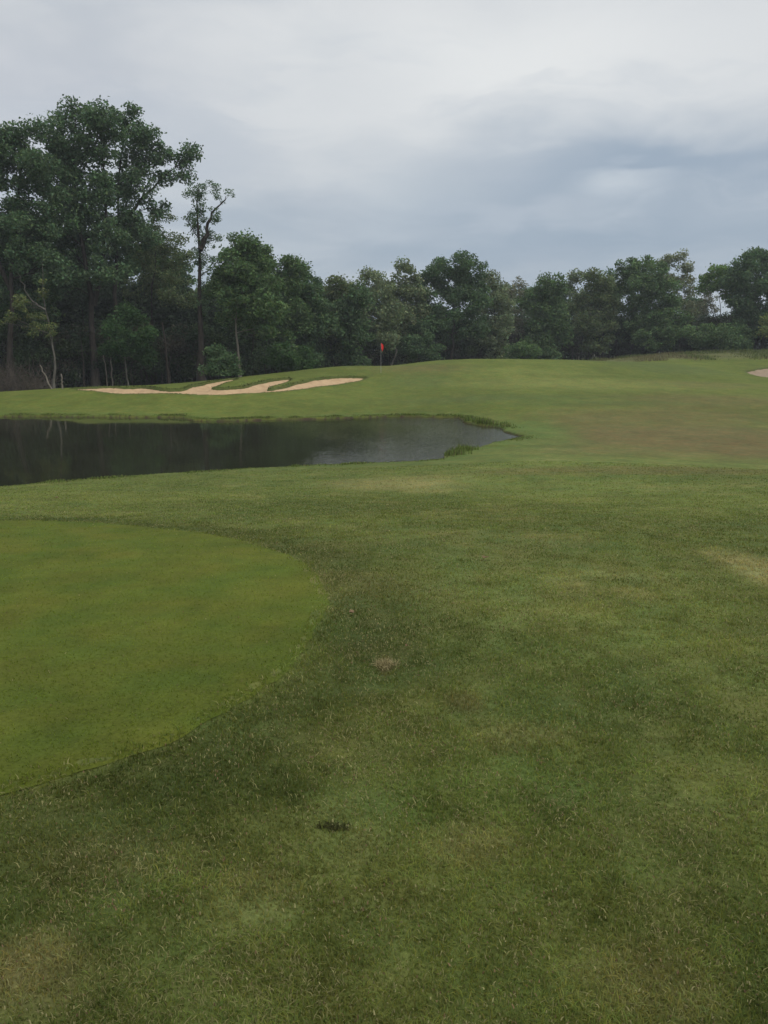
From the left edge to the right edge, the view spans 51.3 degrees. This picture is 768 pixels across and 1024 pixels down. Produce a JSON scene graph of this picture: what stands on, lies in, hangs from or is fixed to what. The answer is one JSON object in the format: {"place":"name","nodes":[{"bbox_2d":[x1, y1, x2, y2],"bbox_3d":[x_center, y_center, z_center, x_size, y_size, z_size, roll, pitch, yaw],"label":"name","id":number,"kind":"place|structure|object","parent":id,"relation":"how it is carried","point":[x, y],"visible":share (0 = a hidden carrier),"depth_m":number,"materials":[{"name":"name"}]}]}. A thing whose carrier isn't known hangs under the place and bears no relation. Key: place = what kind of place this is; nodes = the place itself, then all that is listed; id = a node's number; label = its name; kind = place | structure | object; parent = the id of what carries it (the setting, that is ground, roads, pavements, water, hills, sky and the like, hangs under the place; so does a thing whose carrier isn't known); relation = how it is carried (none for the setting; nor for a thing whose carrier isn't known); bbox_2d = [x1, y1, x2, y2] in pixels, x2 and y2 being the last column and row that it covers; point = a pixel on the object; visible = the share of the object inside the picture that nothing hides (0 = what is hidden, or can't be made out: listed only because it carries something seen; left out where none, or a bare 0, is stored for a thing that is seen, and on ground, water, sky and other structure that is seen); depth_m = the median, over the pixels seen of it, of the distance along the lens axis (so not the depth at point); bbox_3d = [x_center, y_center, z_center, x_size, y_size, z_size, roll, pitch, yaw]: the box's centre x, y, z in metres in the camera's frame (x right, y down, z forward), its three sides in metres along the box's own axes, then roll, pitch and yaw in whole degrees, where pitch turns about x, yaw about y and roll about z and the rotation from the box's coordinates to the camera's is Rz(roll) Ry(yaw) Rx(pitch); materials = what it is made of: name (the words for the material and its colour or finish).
{"place":"outdoors","nodes":[
{"label":"outdoors","id":0,"kind":"place"},
{"bbox_2d":[0,417,519,485],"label":"pond water","id":1,"kind":"structure","parent":0,"point":[37,449],"depth_m":31.53,"materials":[{"name":"grey liquid"}]},
{"bbox_2d":[0,351,767,1023],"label":"ground","id":2,"kind":"structure","parent":0,"point":[688,413],"depth_m":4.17,"materials":[{"name":"green plant"}]},
{"bbox_2d":[0,266,58,388],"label":"tree","id":3,"kind":"object","parent":2,"relation":"on","point":[20,305],"visible":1,"depth_m":56.37,"materials":[{"name":"green plant"}]},
{"bbox_2d":[0,232,66,368],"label":"tree","id":4,"kind":"object","parent":2,"relation":"on","point":[29,284],"visible":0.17,"depth_m":69.04,"materials":[{"name":"green plant"}]},
{"bbox_2d":[0,355,67,391],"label":"bush","id":5,"kind":"object","parent":2,"relation":"on","point":[25,384],"visible":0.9,"depth_m":57.16,"materials":[{"name":"green plant"}]},
{"bbox_2d":[0,113,73,390],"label":"tree","id":6,"kind":"object","parent":2,"relation":"on","point":[17,219],"visible":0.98,"depth_m":61.17,"materials":[{"name":"green plant"}]},
{"bbox_2d":[40,365,52,388],"bbox_3d":[-22.940,-9.085,54.321,0.802,1.796,0.171,1,12,4],"label":"dead snag","id":7,"kind":"object","parent":2,"relation":"on","point":[49,385],"visible":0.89,"depth_m":54.30,"materials":[{"name":"grey wood"}]},
{"bbox_2d":[52,239,104,371],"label":"tree","id":8,"kind":"object","parent":2,"relation":"on","point":[83,284],"visible":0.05,"depth_m":76.64,"materials":[{"name":"green plant"}]},
{"bbox_2d":[29,94,137,386],"bbox_3d":[-24.297,-21.427,64.977,8.732,23.151,6.981,0,12,0],"label":"tree","id":9,"kind":"object","parent":2,"relation":"on","point":[76,218],"visible":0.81,"depth_m":63.47,"materials":[{"name":"green plant"}]},
{"bbox_2d":[103,355,107,385],"bbox_3d":[-20.945,-10.853,60.053,0.277,3.154,0.184,0,12,0],"label":"bare sapling","id":10,"kind":"object","parent":2,"relation":"on","point":[106,371],"visible":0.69,"depth_m":60.06,"materials":[{"name":"grey wood"}]},
{"bbox_2d":[107,335,113,385],"bbox_3d":[-20.470,-11.426,59.937,0.197,4.318,0.269,-10,15,-39],"label":"bare sapling","id":11,"kind":"object","parent":2,"relation":"on","point":[111,368],"visible":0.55,"depth_m":60.03,"materials":[{"name":"grey wood"}]},
{"bbox_2d":[93,262,142,373],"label":"tree","id":12,"kind":"object","parent":2,"relation":"on","point":[110,284],"visible":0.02,"depth_m":80.03,"materials":[{"name":"green plant"}]},
{"bbox_2d":[96,299,160,385],"bbox_3d":[-18.839,-12.359,58.865,5.024,6.574,3.926,0,12,0],"label":"tree","id":13,"kind":"object","parent":2,"relation":"on","point":[138,349],"visible":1,"depth_m":58.46,"materials":[{"name":"green plant"}]},
{"bbox_2d":[91,101,204,385],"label":"tree","id":14,"kind":"object","parent":2,"relation":"on","point":[135,172],"visible":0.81,"depth_m":68.40,"materials":[{"name":"green plant"}]},
{"bbox_2d":[117,238,182,383],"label":"tree","id":15,"kind":"object","parent":2,"relation":"on","point":[158,263],"visible":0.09,"depth_m":78.64,"materials":[{"name":"green plant"}]},
{"bbox_2d":[120,209,202,384],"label":"tree","id":16,"kind":"object","parent":2,"relation":"on","point":[151,283],"visible":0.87,"depth_m":73.56,"materials":[{"name":"green plant"}]},
{"bbox_2d":[0,520,330,794],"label":"tee turf","id":17,"kind":"structure","parent":2,"relation":"on","point":[158,611],"depth_m":4.75,"materials":[{"name":"green plant"}]},
{"bbox_2d":[158,322,175,383],"bbox_3d":[-17.035,-12.349,62.830,1.418,5.014,0.575,0,12,0],"label":"dead snag","id":18,"kind":"object","parent":2,"relation":"on","point":[167,370],"visible":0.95,"depth_m":62.71,"materials":[{"name":"grey wood"}]},
{"bbox_2d":[159,248,205,345],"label":"tree","id":19,"kind":"object","parent":2,"relation":"on","point":[186,276],"visible":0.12,"depth_m":80.62,"materials":[{"name":"green plant"}]},
{"bbox_2d":[194,278,220,379],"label":"tree","id":20,"kind":"object","parent":2,"relation":"on","point":[208,296],"visible":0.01,"depth_m":82.00,"materials":[{"name":"green plant"}]},
{"bbox_2d":[181,179,234,380],"bbox_3d":[-13.741,-18.003,63.815,4.447,15.847,2.758,0,12,0],"label":"tree","id":21,"kind":"object","parent":2,"relation":"on","point":[207,236],"visible":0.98,"depth_m":63.01,"materials":[{"name":"green plant"}]},
{"bbox_2d":[78,378,361,394],"bbox_3d":[-9.755,-8.358,53.734,19.687,0.851,8.726,-7,14,-30],"label":"sand bunker","id":22,"kind":"object","parent":2,"relation":"on","point":[207,389],"visible":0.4,"depth_m":52.69},
{"bbox_2d":[74,375,366,394],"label":"bunker fringe grass","id":23,"kind":"structure","parent":2,"relation":"on","point":[217,386],"depth_m":52.46,"materials":[{"name":"green plant"}]},
{"bbox_2d":[196,343,245,377],"bbox_3d":[-12.079,-11.024,59.076,3.522,2.916,2.459,2,12,9],"label":"shrub","id":24,"kind":"object","parent":2,"relation":"on","point":[230,369],"visible":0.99,"depth_m":59.03,"materials":[{"name":"green plant"}]},
{"bbox_2d":[201,228,290,376],"bbox_3d":[-10.890,-16.470,64.163,6.695,11.945,6.379,9,15,36],"label":"tree","id":25,"kind":"object","parent":2,"relation":"on","point":[237,285],"visible":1,"depth_m":62.97,"materials":[{"name":"green plant"}]},
{"bbox_2d":[1,412,538,486],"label":"bank grass","id":26,"kind":"structure","parent":2,"relation":"on","point":[458,450],"depth_m":37.36,"materials":[{"name":"green plant"}]},
{"bbox_2d":[243,254,316,372],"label":"tree","id":27,"kind":"object","parent":2,"relation":"on","point":[299,314],"visible":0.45,"depth_m":73.42,"materials":[{"name":"green plant"}]},
{"bbox_2d":[260,341,317,370],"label":"shrub","id":28,"kind":"object","parent":2,"relation":"on","point":[280,360],"visible":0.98,"depth_m":66.31,"materials":[{"name":"green plant"}]},
{"bbox_2d":[286,258,341,366],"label":"tree","id":29,"kind":"object","parent":2,"relation":"on","point":[311,296],"visible":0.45,"depth_m":77.08,"materials":[{"name":"green plant"}]},
{"bbox_2d":[310,275,328,319],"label":"tree","id":30,"kind":"object","parent":2,"relation":"on","point":[316,280],"visible":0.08,"depth_m":84.67,"materials":[{"name":"green plant"}]},
{"bbox_2d":[315,820,353,831],"bbox_3d":[-0.169,1.068,2.728,0.120,0.028,0.121,-9,15,-37],"label":"divot","id":31,"kind":"object","parent":2,"relation":"on","point":[319,825],"visible":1,"depth_m":2.73,"materials":[{"name":"brown plant"}]},
{"bbox_2d":[317,272,360,366],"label":"tree","id":32,"kind":"object","parent":2,"relation":"on","point":[334,291],"visible":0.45,"depth_m":82.91,"materials":[{"name":"green plant"}]},
{"bbox_2d":[330,281,377,365],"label":"tree","id":33,"kind":"object","parent":2,"relation":"on","point":[351,307],"visible":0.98,"depth_m":81.23,"materials":[{"name":"green plant"}]},
{"bbox_2d":[352,265,406,365],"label":"tree","id":34,"kind":"object","parent":2,"relation":"on","point":[382,313],"visible":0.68,"depth_m":88.46,"materials":[{"name":"green plant"}]},
{"bbox_2d":[0,312,767,388],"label":"woodland undergrowth","id":35,"kind":"object","parent":2,"relation":"on","point":[66,344],"visible":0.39,"depth_m":69.96,"materials":[{"name":"green plant"}]},
{"bbox_2d":[1,251,767,386],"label":"distant woods","id":36,"kind":"object","parent":2,"relation":"on","point":[77,300],"visible":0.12,"depth_m":76.49,"materials":[{"name":"green plant"}]},
{"bbox_2d":[370,656,402,669],"bbox_3d":[0.008,0.803,4.253,0.196,0.048,0.209,5,13,22],"label":"dry grass tuft","id":37,"kind":"object","parent":2,"relation":"on","point":[383,662],"visible":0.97,"depth_m":4.25,"materials":[{"name":"beige plant"}]},
{"bbox_2d":[368,255,433,364],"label":"tree","id":38,"kind":"object","parent":2,"relation":"on","point":[408,291],"visible":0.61,"depth_m":92.21,"materials":[{"name":"green plant"}]},
{"bbox_2d":[390,317,446,361],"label":"shrub","id":39,"kind":"object","parent":2,"relation":"on","point":[422,350],"visible":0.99,"depth_m":91.36,"materials":[{"name":"green plant"}]},
{"bbox_2d":[412,248,493,359],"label":"tree","id":40,"kind":"object","parent":2,"relation":"on","point":[465,288],"visible":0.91,"depth_m":93.81,"materials":[{"name":"green plant"}]},
{"bbox_2d":[467,269,515,358],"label":"tree","id":41,"kind":"object","parent":2,"relation":"on","point":[500,331],"visible":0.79,"depth_m":98.61,"materials":[{"name":"green plant"}]},
{"bbox_2d":[490,281,523,317],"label":"tree","id":42,"kind":"object","parent":2,"relation":"on","point":[506,283],"visible":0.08,"depth_m":119.28,"materials":[{"name":"green plant"}]},
{"bbox_2d":[505,276,529,341],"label":"tree","id":43,"kind":"object","parent":2,"relation":"on","point":[518,286],"visible":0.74,"depth_m":104.43,"materials":[{"name":"green plant"}]},
{"bbox_2d":[503,341,544,358],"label":"shrub","id":44,"kind":"object","parent":2,"relation":"on","point":[533,351],"visible":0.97,"depth_m":93.64,"materials":[{"name":"green plant"}]},
{"bbox_2d":[517,285,536,322],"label":"tree","id":45,"kind":"object","parent":2,"relation":"on","point":[527,297],"visible":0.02,"depth_m":121.53,"materials":[{"name":"green plant"}]},
{"bbox_2d":[510,271,574,359],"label":"tree","id":46,"kind":"object","parent":2,"relation":"on","point":[551,321],"visible":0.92,"depth_m":102.20,"materials":[{"name":"green plant"}]},
{"bbox_2d":[552,289,576,359],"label":"tree","id":47,"kind":"object","parent":2,"relation":"on","point":[565,299],"visible":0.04,"depth_m":123.38,"materials":[{"name":"green plant"}]},
{"bbox_2d":[564,268,589,359],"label":"tree","id":48,"kind":"object","parent":2,"relation":"on","point":[573,277],"visible":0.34,"depth_m":111.72,"materials":[{"name":"green plant"}]},
{"bbox_2d":[565,267,625,357],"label":"tree","id":49,"kind":"object","parent":2,"relation":"on","point":[590,319],"visible":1,"depth_m":104.22,"materials":[{"name":"green plant"}]},
{"bbox_2d":[596,280,620,357],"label":"tree","id":50,"kind":"object","parent":2,"relation":"on","point":[616,309],"depth_m":123.12,"materials":[{"name":"green plant"}]},
{"bbox_2d":[601,254,658,355],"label":"tree","id":51,"kind":"object","parent":2,"relation":"on","point":[634,266],"visible":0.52,"depth_m":106.01,"materials":[{"name":"green plant"}]},
{"bbox_2d":[623,260,695,353],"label":"tree","id":52,"kind":"object","parent":2,"relation":"on","point":[655,322],"visible":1,"depth_m":101.44,"materials":[{"name":"green plant"}]},
{"bbox_2d":[575,348,767,361],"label":"rank grass","id":53,"kind":"structure","parent":2,"relation":"on","point":[691,354],"depth_m":89.97,"materials":[{"name":"green plant"}]},
{"bbox_2d":[655,248,701,348],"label":"tree","id":54,"kind":"object","parent":2,"relation":"on","point":[670,259],"visible":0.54,"depth_m":109.23,"materials":[{"name":"green plant"}]},
{"bbox_2d":[682,293,711,349],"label":"tree","id":55,"kind":"object","parent":2,"relation":"on","point":[694,299],"visible":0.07,"depth_m":125.05,"materials":[{"name":"green plant"}]},
{"bbox_2d":[691,287,720,326],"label":"tree","id":56,"kind":"object","parent":2,"relation":"on","point":[706,300],"visible":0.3,"depth_m":114.14,"materials":[{"name":"green plant"}]},
{"bbox_2d":[678,320,759,350],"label":"shrub","id":57,"kind":"object","parent":2,"relation":"on","point":[707,337],"visible":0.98,"depth_m":98.10,"materials":[{"name":"green plant"}]},
{"bbox_2d":[694,263,750,325],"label":"tree","id":58,"kind":"object","parent":2,"relation":"on","point":[704,282],"visible":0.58,"depth_m":103.14,"materials":[{"name":"green plant"}]},
{"bbox_2d":[713,246,767,349],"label":"tree","id":59,"kind":"object","parent":2,"relation":"on","point":[745,303],"visible":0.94,"depth_m":100.82,"materials":[{"name":"green plant"}]},
{"bbox_2d":[747,369,767,376],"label":"sand bunker","id":60,"kind":"object","parent":2,"relation":"on","point":[762,373],"visible":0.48,"depth_m":72.97},
{"bbox_2d":[755,312,767,338],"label":"tree","id":61,"kind":"object","parent":2,"relation":"on","point":[763,331],"visible":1,"depth_m":97.50,"materials":[{"name":"green plant"}]},
{"bbox_2d":[0,0,767,343],"label":"sky","id":62,"kind":"structure","parent":0,"point":[531,138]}
]}

